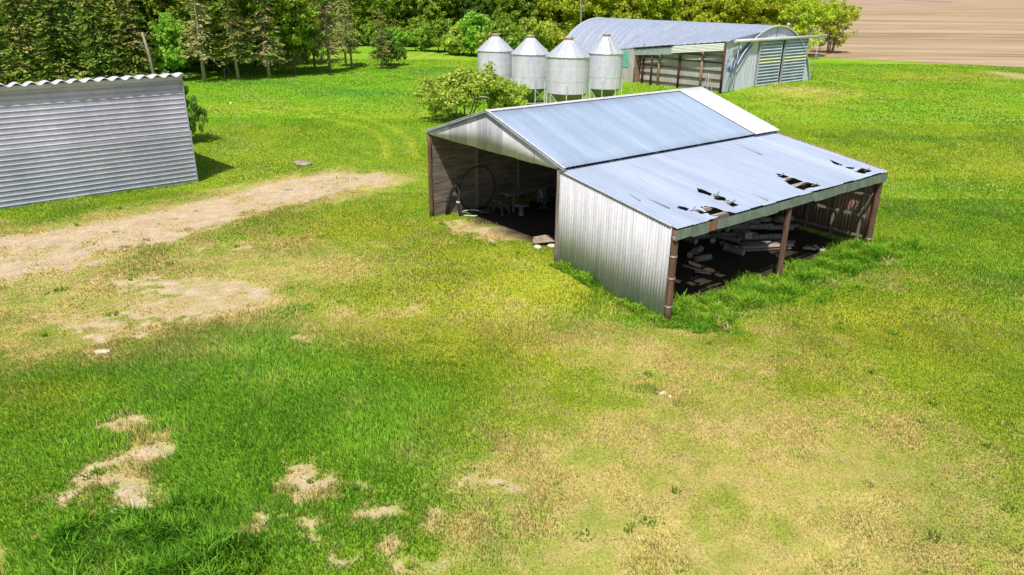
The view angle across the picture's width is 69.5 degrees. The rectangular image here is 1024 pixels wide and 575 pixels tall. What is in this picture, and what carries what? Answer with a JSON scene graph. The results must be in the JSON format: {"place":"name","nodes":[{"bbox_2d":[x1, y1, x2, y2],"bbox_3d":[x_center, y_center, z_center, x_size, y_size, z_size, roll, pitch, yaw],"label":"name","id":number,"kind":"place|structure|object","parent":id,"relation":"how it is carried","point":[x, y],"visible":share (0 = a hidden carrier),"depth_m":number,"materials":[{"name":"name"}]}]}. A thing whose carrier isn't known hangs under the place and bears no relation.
{"place":"outdoors","nodes":[
{"label":"outdoors","id":0,"kind":"place"},
{"bbox_2d":[2,181,522,254],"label":"tall grass","id":1,"kind":"structure","parent":0,"point":[441,222],"depth_m":37.47,"materials":[{"name":"green plant"}]},
{"bbox_2d":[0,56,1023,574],"bbox_3d":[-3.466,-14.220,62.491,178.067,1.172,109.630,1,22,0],"label":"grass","id":2,"kind":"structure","parent":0,"point":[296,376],"depth_m":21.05,"materials":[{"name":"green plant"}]},
{"bbox_2d":[0,0,1023,574],"bbox_3d":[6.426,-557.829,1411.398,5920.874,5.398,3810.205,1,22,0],"label":"ground","id":3,"kind":"structure","parent":0,"point":[722,266],"depth_m":21.44,"materials":[{"name":"green plant"}]},
{"bbox_2d":[0,52,17,84],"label":"spruce tree","id":4,"kind":"object","parent":3,"relation":"on","point":[2,76],"visible":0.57,"depth_m":75.83,"materials":[{"name":"green plant"}]},
{"bbox_2d":[0,0,59,84],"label":"spruce tree","id":5,"kind":"object","parent":3,"relation":"on","point":[23,62],"visible":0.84,"depth_m":75.42,"materials":[{"name":"green plant"}]},
{"bbox_2d":[27,0,91,82],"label":"spruce tree","id":6,"kind":"object","parent":3,"relation":"on","point":[60,57],"visible":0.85,"depth_m":76.62,"materials":[{"name":"green plant"}]},
{"bbox_2d":[0,72,197,208],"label":"ribbed building","id":7,"kind":"structure","parent":3,"relation":"on","point":[67,139],"depth_m":37.07,"materials":[{"name":"silver metal"}]},
{"bbox_2d":[73,0,128,78],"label":"spruce tree","id":8,"kind":"object","parent":3,"relation":"on","point":[100,42],"visible":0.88,"depth_m":77.78,"materials":[{"name":"green plant"}]},
{"bbox_2d":[94,349,110,354],"bbox_3d":[-12.034,1.885,21.649,0.511,0.145,0.295,-5,23,-13],"label":"rock","id":9,"kind":"object","parent":3,"relation":"on","point":[101,352],"visible":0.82,"depth_m":21.57,"materials":[{"name":"white stone"}]},
{"bbox_2d":[106,0,161,76],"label":"spruce tree","id":10,"kind":"object","parent":3,"relation":"on","point":[125,33],"visible":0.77,"depth_m":79.26,"materials":[{"name":"green plant"}]},
{"bbox_2d":[138,32,154,73],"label":"tree snag","id":11,"kind":"object","parent":3,"relation":"on","point":[148,54],"visible":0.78,"depth_m":68.81,"materials":[{"name":"brown plant"}]},
{"bbox_2d":[27,477,269,574],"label":"weeds","id":12,"kind":"object","parent":3,"relation":"on","point":[205,555],"visible":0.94,"depth_m":14.02,"materials":[{"name":"green plant"}]},
{"bbox_2d":[148,12,187,72],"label":"leafy tree","id":13,"kind":"object","parent":3,"relation":"on","point":[171,50],"visible":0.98,"depth_m":82.49,"materials":[{"name":"green plant"}]},
{"bbox_2d":[161,68,208,134],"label":"tree","id":14,"kind":"object","parent":3,"relation":"on","point":[193,115],"visible":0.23,"depth_m":50.10,"materials":[{"name":"green plant"}]},
{"bbox_2d":[176,0,223,82],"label":"spruce tree","id":15,"kind":"object","parent":3,"relation":"on","point":[197,41],"visible":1,"depth_m":81.42,"materials":[{"name":"green plant"}]},
{"bbox_2d":[220,57,231,74],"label":"dead tree","id":16,"kind":"object","parent":3,"relation":"on","point":[227,69],"visible":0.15,"depth_m":90.84,"materials":[{"name":"brown wood"}]},
{"bbox_2d":[214,0,256,79],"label":"spruce tree","id":17,"kind":"object","parent":3,"relation":"on","point":[233,50],"visible":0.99,"depth_m":83.30,"materials":[{"name":"green plant"}]},
{"bbox_2d":[248,0,287,78],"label":"spruce tree","id":18,"kind":"object","parent":3,"relation":"on","point":[266,48],"visible":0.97,"depth_m":85.40,"materials":[{"name":"green plant"}]},
{"bbox_2d":[0,0,573,75],"bbox_3d":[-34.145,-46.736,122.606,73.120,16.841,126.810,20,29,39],"label":"woodland","id":19,"kind":"object","parent":3,"relation":"on","point":[307,25],"visible":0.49,"depth_m":89.14,"materials":[{"name":"green plant"}]},
{"bbox_2d":[271,0,310,73],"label":"spruce tree","id":20,"kind":"object","parent":3,"relation":"on","point":[294,59],"visible":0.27,"depth_m":91.14,"materials":[{"name":"green plant"}]},
{"bbox_2d":[293,160,311,165],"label":"stone slab","id":21,"kind":"object","parent":3,"relation":"on","point":[301,163],"depth_m":44.84,"materials":[{"name":"beige stone"}]},
{"bbox_2d":[290,0,332,63],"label":"leafy tree","id":22,"kind":"object","parent":3,"relation":"on","point":[312,1],"visible":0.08,"depth_m":102.36,"materials":[{"name":"green plant"}]},
{"bbox_2d":[304,2,323,68],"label":"spruce tree","id":23,"kind":"object","parent":3,"relation":"on","point":[314,63],"visible":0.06,"depth_m":98.00,"materials":[{"name":"green plant"}]},
{"bbox_2d":[307,0,340,72],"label":"spruce tree","id":24,"kind":"object","parent":3,"relation":"on","point":[322,36],"visible":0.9,"depth_m":92.19,"materials":[{"name":"green plant"}]},
{"bbox_2d":[332,0,359,65],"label":"spruce tree","id":25,"kind":"object","parent":3,"relation":"on","point":[343,18],"visible":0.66,"depth_m":100.27,"materials":[{"name":"green plant"}]},
{"bbox_2d":[339,2,361,67],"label":"spruce tree","id":26,"kind":"object","parent":3,"relation":"on","point":[350,42],"visible":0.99,"depth_m":98.12,"materials":[{"name":"green plant"}]},
{"bbox_2d":[367,11,394,68],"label":"spruce tree","id":27,"kind":"object","parent":3,"relation":"on","point":[380,53],"visible":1,"depth_m":97.63,"materials":[{"name":"green plant"}]},
{"bbox_2d":[364,0,397,19],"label":"leafy tree","id":28,"kind":"object","parent":3,"relation":"on","point":[377,4],"visible":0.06,"depth_m":145.54,"materials":[{"name":"green plant"}]},
{"bbox_2d":[368,31,406,65],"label":"dark bush","id":29,"kind":"object","parent":3,"relation":"on","point":[400,52],"visible":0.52,"depth_m":102.33,"materials":[{"name":"green plant"}]},
{"bbox_2d":[390,26,411,46],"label":"shrub","id":30,"kind":"object","parent":3,"relation":"on","point":[399,34],"visible":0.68,"depth_m":126.54,"materials":[{"name":"green plant"}]},
{"bbox_2d":[394,1,415,26],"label":"leafy tree","id":31,"kind":"object","parent":3,"relation":"on","point":[404,16],"visible":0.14,"depth_m":143.38,"materials":[{"name":"green plant"}]},
{"bbox_2d":[399,28,431,50],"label":"shrub","id":32,"kind":"object","parent":3,"relation":"on","point":[417,40],"visible":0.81,"depth_m":127.31,"materials":[{"name":"green plant"}]},
{"bbox_2d":[417,15,454,52],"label":"shrub","id":33,"kind":"object","parent":3,"relation":"on","point":[437,32],"visible":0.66,"depth_m":124.37,"materials":[{"name":"green plant"}]},
{"bbox_2d":[417,0,459,25],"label":"leafy tree","id":34,"kind":"object","parent":3,"relation":"on","point":[445,6],"visible":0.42,"depth_m":138.08,"materials":[{"name":"green plant"}]},
{"bbox_2d":[440,24,469,54],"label":"shrub","id":35,"kind":"object","parent":3,"relation":"on","point":[451,41],"visible":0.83,"depth_m":119.77,"materials":[{"name":"green plant"}]},
{"bbox_2d":[445,183,466,215],"bbox_3d":[-2.658,-4.157,34.907,1.031,1.606,0.365,1,22,0],"label":"rubber hose","id":36,"kind":"object","parent":3,"relation":"on","point":[457,201],"visible":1,"depth_m":34.87,"materials":[{"name":"black rubber"}]},
{"bbox_2d":[410,61,511,119],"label":"bush","id":37,"kind":"object","parent":3,"relation":"on","point":[458,83],"visible":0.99,"depth_m":58.23,"materials":[{"name":"green plant"}]},
{"bbox_2d":[449,0,492,18],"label":"leafy tree","id":38,"kind":"object","parent":3,"relation":"on","point":[469,4],"visible":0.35,"depth_m":137.79,"materials":[{"name":"green plant"}]},
{"bbox_2d":[461,209,480,216],"bbox_3d":[-1.914,-3.570,35.289,1.112,0.162,0.760,1,22,0],"label":"white hose","id":39,"kind":"object","parent":3,"relation":"on","point":[470,210],"visible":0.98,"depth_m":35.48,"materials":[{"name":"white plastic"}]},
{"bbox_2d":[459,166,494,208],"bbox_3d":[-1.680,-4.792,35.662,2.164,2.223,0.160,-16,27,-35],"label":"steel hoop","id":40,"kind":"object","parent":3,"relation":"on","point":[493,179],"visible":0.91,"depth_m":35.54,"materials":[{"name":"black metal"}]},
{"bbox_2d":[456,6,500,55],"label":"shrub","id":41,"kind":"object","parent":3,"relation":"on","point":[484,24],"visible":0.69,"depth_m":116.95,"materials":[{"name":"green plant"}]},
{"bbox_2d":[476,206,499,213],"bbox_3d":[-1.179,-3.739,35.733,1.199,0.219,1.098,1,22,0],"label":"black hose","id":42,"kind":"object","parent":3,"relation":"on","point":[488,211],"visible":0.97,"depth_m":35.48,"materials":[{"name":"rubber"}]},
{"bbox_2d":[477,34,513,97],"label":"grain bin","id":43,"kind":"object","parent":3,"relation":"on","point":[496,49],"visible":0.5,"depth_m":72.49,"materials":[{"name":"metal"}]},
{"bbox_2d":[492,197,511,215],"bbox_3d":[-0.491,-3.889,35.448,0.600,0.700,0.800,-16,27,-35],"label":"table","id":44,"kind":"object","parent":3,"relation":"on","point":[501,200],"visible":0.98,"depth_m":35.30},
{"bbox_2d":[475,17,529,49],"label":"shrub","id":45,"kind":"object","parent":3,"relation":"on","point":[513,36],"visible":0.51,"depth_m":113.23,"materials":[{"name":"green plant"}]},
{"bbox_2d":[486,75,531,108],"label":"bush","id":46,"kind":"object","parent":3,"relation":"on","point":[511,95],"visible":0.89,"depth_m":59.70,"materials":[{"name":"green plant"}]},
{"bbox_2d":[0,168,1022,574],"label":"weeds","id":47,"kind":"object","parent":3,"relation":"on","point":[410,564],"visible":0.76,"depth_m":18.21,"materials":[{"name":"green plant"}]},
{"bbox_2d":[514,202,529,215],"bbox_3d":[0.463,-3.728,35.301,0.760,0.525,0.760,1,22,0],"label":"stool","id":48,"kind":"object","parent":3,"relation":"on","point":[521,205],"visible":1,"depth_m":35.19,"materials":[{"name":"grey plastic"}]},
{"bbox_2d":[501,181,556,211],"bbox_3d":[1.507,-4.664,37.178,4.800,0.910,0.700,-18,28,-38],"label":"workbench","id":49,"kind":"object","parent":3,"relation":"on","point":[544,186],"visible":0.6,"depth_m":36.36,"materials":[{"name":"grey wood"}]},
{"bbox_2d":[511,35,549,103],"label":"grain bin","id":50,"kind":"object","parent":3,"relation":"on","point":[529,53],"visible":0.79,"depth_m":69.38,"materials":[{"name":"metal"}]},
{"bbox_2d":[517,16,556,47],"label":"shrub","id":51,"kind":"object","parent":3,"relation":"on","point":[531,26],"visible":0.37,"depth_m":118.26,"materials":[{"name":"green plant"}]},
{"bbox_2d":[537,188,550,210],"bbox_3d":[1.563,-4.336,36.105,0.664,1.102,0.647,-15,26,-33],"label":"office chair","id":52,"kind":"object","parent":3,"relation":"on","point":[542,199],"visible":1,"depth_m":35.91,"materials":[{"name":"grey plastic"}]},
{"bbox_2d":[539,20,568,51],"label":"shrub","id":53,"kind":"object","parent":3,"relation":"on","point":[557,39],"visible":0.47,"depth_m":121.42,"materials":[{"name":"green plant"}]},
{"bbox_2d":[544,37,590,102],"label":"grain bin","id":54,"kind":"object","parent":3,"relation":"on","point":[567,67],"visible":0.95,"depth_m":63.72,"materials":[{"name":"metal"}]},
{"bbox_2d":[580,0,586,22],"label":"bare stem","id":55,"kind":"object","parent":3,"relation":"on","point":[581,11],"visible":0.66,"depth_m":110.34,"materials":[{"name":"brown plant"}]},
{"bbox_2d":[585,34,623,98],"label":"grain bin","id":56,"kind":"object","parent":3,"relation":"on","point":[605,52],"visible":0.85,"depth_m":70.92,"materials":[{"name":"metal"}]},
{"bbox_2d":[423,87,887,320],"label":"machine shed","id":57,"kind":"structure","parent":3,"relation":"on","point":[645,180],"depth_m":29.42,"materials":[{"name":"metal"}]},
{"bbox_2d":[531,0,826,35],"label":"woodland","id":58,"kind":"object","parent":3,"relation":"on","point":[761,12],"visible":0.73,"depth_m":136.50,"materials":[{"name":"green plant"}]},
{"bbox_2d":[682,237,697,244],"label":"log","id":59,"kind":"object","parent":3,"relation":"on","point":[692,240],"visible":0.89,"depth_m":31.92,"materials":[{"name":"grey wood"}]},
{"bbox_2d":[687,250,693,257],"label":"log","id":60,"kind":"object","parent":3,"relation":"on","point":[690,253],"visible":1,"depth_m":30.25,"materials":[{"name":"grey wood"}]},
{"bbox_2d":[682,265,702,270],"bbox_3d":[7.127,-0.770,29.119,0.857,0.052,0.170,20,29,39],"label":"wooden board","id":61,"kind":"object","parent":3,"relation":"on","point":[690,267],"visible":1,"depth_m":29.11,"materials":[{"name":"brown wood"}]},
{"bbox_2d":[567,17,827,92],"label":"arched barn","id":62,"kind":"structure","parent":3,"relation":"on","point":[727,57],"depth_m":85.55,"materials":[{"name":"metal"}]},
{"bbox_2d":[754,40,783,85],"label":"sliding door","id":63,"kind":"structure","parent":62,"relation":"in","point":[770,52],"depth_m":84.39,"materials":[{"name":"metal"}]},
{"bbox_2d":[779,38,808,82],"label":"sliding door","id":64,"kind":"structure","parent":62,"relation":"in","point":[794,54],"depth_m":87.67,"materials":[{"name":"metal"}]},
{"bbox_2d":[692,245,703,254],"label":"log","id":65,"kind":"object","parent":3,"relation":"on","point":[697,250],"visible":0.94,"depth_m":30.71,"materials":[{"name":"grey wood"}]},
{"bbox_2d":[693,234,709,239],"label":"log","id":66,"kind":"object","parent":3,"relation":"on","point":[702,236],"visible":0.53,"depth_m":32.54,"materials":[{"name":"grey wood"}]},
{"bbox_2d":[695,270,710,273],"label":"wooden board","id":67,"kind":"object","parent":3,"relation":"on","point":[704,272],"visible":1,"depth_m":28.70,"materials":[{"name":"grey wood"}]},
{"bbox_2d":[694,254,712,261],"bbox_3d":[7.777,-1.197,30.055,0.787,0.273,0.278,-10,24,-24],"label":"log","id":68,"kind":"object","parent":3,"relation":"on","point":[704,257],"visible":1,"depth_m":29.94,"materials":[{"name":"grey wood"}]},
{"bbox_2d":[703,74,711,91],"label":"wooden trestle","id":69,"kind":"object","parent":3,"relation":"on","point":[707,77],"visible":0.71,"depth_m":80.91,"materials":[{"name":"grey wood"}]},
{"bbox_2d":[708,236,715,242],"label":"log","id":70,"kind":"object","parent":3,"relation":"on","point":[711,239],"visible":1,"depth_m":32.18,"materials":[{"name":"grey wood"}]},
{"bbox_2d":[705,228,721,233],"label":"log","id":71,"kind":"object","parent":3,"relation":"on","point":[715,231],"visible":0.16,"depth_m":33.26,"materials":[{"name":"grey wood"}]},
{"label":"log","id":72,"kind":"object","parent":71,"relation":"on","visible":0},
{"bbox_2d":[756,217,770,222],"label":"log","id":73,"kind":"object","parent":72,"relation":"on","point":[765,219],"visible":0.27,"depth_m":33.78,"materials":[{"name":"grey wood"}]},
{"bbox_2d":[710,233,739,242],"bbox_3d":[9.414,-2.192,32.647,1.326,0.251,0.264,16,27,34],"label":"log","id":74,"kind":"object","parent":3,"relation":"on","point":[726,238],"visible":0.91,"depth_m":32.54,"materials":[{"name":"grey wood"}]},
{"bbox_2d":[722,227,729,231],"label":"log","id":75,"kind":"object","parent":3,"relation":"on","point":[726,229],"visible":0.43,"depth_m":33.32,"materials":[{"name":"grey wood"}]},
{"bbox_2d":[720,241,737,246],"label":"log","id":76,"kind":"object","parent":3,"relation":"on","point":[722,243],"visible":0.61,"depth_m":31.76,"materials":[{"name":"grey wood"}]},
{"bbox_2d":[723,244,744,255],"bbox_3d":[9.359,-1.577,31.132,0.303,0.297,0.931,-20,30,-41],"label":"log","id":77,"kind":"object","parent":3,"relation":"on","point":[733,250],"visible":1,"depth_m":31.02,"materials":[{"name":"grey wood"}]},
{"bbox_2d":[716,232,756,236],"bbox_3d":[10.056,-2.341,33.043,1.834,0.289,0.328,-1,22,-3],"label":"log","id":78,"kind":"object","parent":3,"relation":"on","point":[733,234],"visible":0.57,"depth_m":32.95,"materials":[{"name":"grey wood"}]},
{"bbox_2d":[549,234,925,335],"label":"tall grass","id":79,"kind":"structure","parent":3,"relation":"on","point":[714,313],"depth_m":26.85,"materials":[{"name":"green plant"}]},
{"bbox_2d":[736,233,781,240],"bbox_3d":[10.999,-2.228,32.867,2.022,0.321,0.341,-3,22,-8],"label":"log","id":80,"kind":"object","parent":3,"relation":"on","point":[761,237],"visible":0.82,"depth_m":32.77,"materials":[{"name":"grey wood"}]},
{"bbox_2d":[742,231,752,238],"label":"wooden board","id":81,"kind":"object","parent":80,"relation":"on","point":[747,234],"visible":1,"depth_m":32.44,"materials":[{"name":"wood"}]},
{"bbox_2d":[745,249,779,250],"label":"wooden board","id":82,"kind":"object","parent":3,"relation":"on","point":[762,250],"visible":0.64,"depth_m":31.58,"materials":[{"name":"grey wood"}]},
{"bbox_2d":[742,247,790,249],"bbox_3d":[10.809,-1.684,31.646,2.430,0.061,0.195,-3,23,-7],"label":"wooden board","id":83,"kind":"object","parent":82,"relation":"on","point":[766,248],"visible":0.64,"depth_m":31.57,"materials":[{"name":"grey wood"}]},
{"bbox_2d":[737,246,790,248],"bbox_3d":[10.843,-1.741,31.639,2.522,0.060,0.201,-3,21,-11],"label":"wooden board","id":84,"kind":"object","parent":83,"relation":"on","point":[756,248],"visible":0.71,"depth_m":31.47,"materials":[{"name":"grey wood"}]},
{"bbox_2d":[741,243,793,247],"bbox_3d":[10.937,-1.781,31.565,2.392,0.067,0.197,-3,23,-10],"label":"wooden board","id":85,"kind":"object","parent":84,"relation":"on","point":[767,245],"visible":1,"depth_m":31.49,"materials":[{"name":"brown wood"}]},
{"bbox_2d":[761,225,793,230],"bbox_3d":[11.886,-2.739,33.714,1.920,0.255,0.269,1,22,0],"label":"log","id":86,"kind":"object","parent":3,"relation":"on","point":[780,227],"visible":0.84,"depth_m":33.63,"materials":[{"name":"grey wood"}]},
{"bbox_2d":[728,223,774,229],"bbox_3d":[10.828,-2.770,33.579,2.228,0.291,0.333,-2,22,-5],"label":"log","id":87,"kind":"object","parent":86,"relation":"on","point":[753,226],"visible":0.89,"depth_m":33.47,"materials":[{"name":"grey wood"}]},
{"bbox_2d":[745,219,760,224],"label":"log","id":88,"kind":"object","parent":87,"relation":"on","point":[755,221],"visible":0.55,"depth_m":33.38,"materials":[{"name":"grey wood"}]},
{"bbox_2d":[775,215,793,223],"bbox_3d":[12.511,-3.144,33.907,0.865,0.340,0.346,-10,24,-24],"label":"log","id":89,"kind":"object","parent":86,"relation":"on","point":[779,219],"visible":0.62,"depth_m":33.73,"materials":[{"name":"grey wood"}]},
{"bbox_2d":[774,223,800,227],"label":"log","id":90,"kind":"object","parent":3,"relation":"on","point":[796,225],"visible":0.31,"depth_m":34.67,"materials":[{"name":"grey wood"}]},
{"bbox_2d":[775,0,839,52],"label":"willow tree","id":91,"kind":"object","parent":3,"relation":"on","point":[817,13],"visible":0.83,"depth_m":120.15,"materials":[{"name":"green plant"}]},
{"bbox_2d":[808,0,862,52],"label":"willow tree","id":92,"kind":"object","parent":3,"relation":"on","point":[845,12],"visible":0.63,"depth_m":128.69,"materials":[{"name":"green plant"}]},
{"bbox_3d":[1.655,-1.722,30.697,0.390,0.215,0.208,1,22,0],"label":"rock","id":93,"kind":"object","parent":3,"relation":"on","visible":0},
{"bbox_2d":[533,239,554,243],"bbox_3d":[1.339,-1.938,30.815,0.953,0.070,0.234,-6,23,-16],"label":"wooden board","id":94,"kind":"object","parent":93,"relation":"on","point":[545,241],"visible":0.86,"depth_m":30.72,"materials":[{"name":"brown wood"}]},
{"bbox_2d":[533,236,552,241],"bbox_3d":[1.292,-2.027,30.882,0.841,0.066,0.230,-9,24,-22],"label":"wooden board","id":95,"kind":"object","parent":94,"relation":"on","point":[543,239],"visible":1,"depth_m":30.79,"materials":[{"name":"brown wood"}]},
{"bbox_2d":[533,234,549,238],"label":"wooden board","id":96,"kind":"object","parent":95,"relation":"on","point":[541,236],"visible":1,"depth_m":30.91,"materials":[{"name":"brown wood"}]},
{"bbox_2d":[791,0,1023,66],"bbox_3d":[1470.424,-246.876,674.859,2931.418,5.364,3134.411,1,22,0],"label":"field","id":97,"kind":"structure","parent":0,"point":[988,32],"depth_m":193.15,"materials":[{"name":"soil"}]},
{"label":"wooden board","id":98,"kind":"object","parent":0,"visible":0},
{"bbox_2d":[744,242,787,245],"bbox_3d":[10.973,-1.881,31.819,2.034,0.065,0.197,-3,22,-11],"label":"wooden board","id":99,"kind":"object","parent":98,"relation":"on","point":[764,243],"visible":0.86,"depth_m":31.77,"materials":[{"name":"grey wood"}]},
{"label":"wooden board","id":100,"kind":"object","parent":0,"visible":0},
{"bbox_2d":[741,240,780,244],"bbox_3d":[10.946,-1.956,32.007,2.096,0.061,0.193,-4,22,-12],"label":"wooden board","id":101,"kind":"object","parent":100,"relation":"on","point":[743,243],"visible":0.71,"depth_m":31.92,"materials":[{"name":"grey wood"}]},
{"label":"wooden board","id":102,"kind":"object","parent":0,"visible":0},
{"bbox_2d":[813,245,824,252],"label":"wooden board","id":103,"kind":"object","parent":102,"relation":"on","point":[818,248],"visible":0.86,"depth_m":31.66,"materials":[{"name":"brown wood"}]}
]}

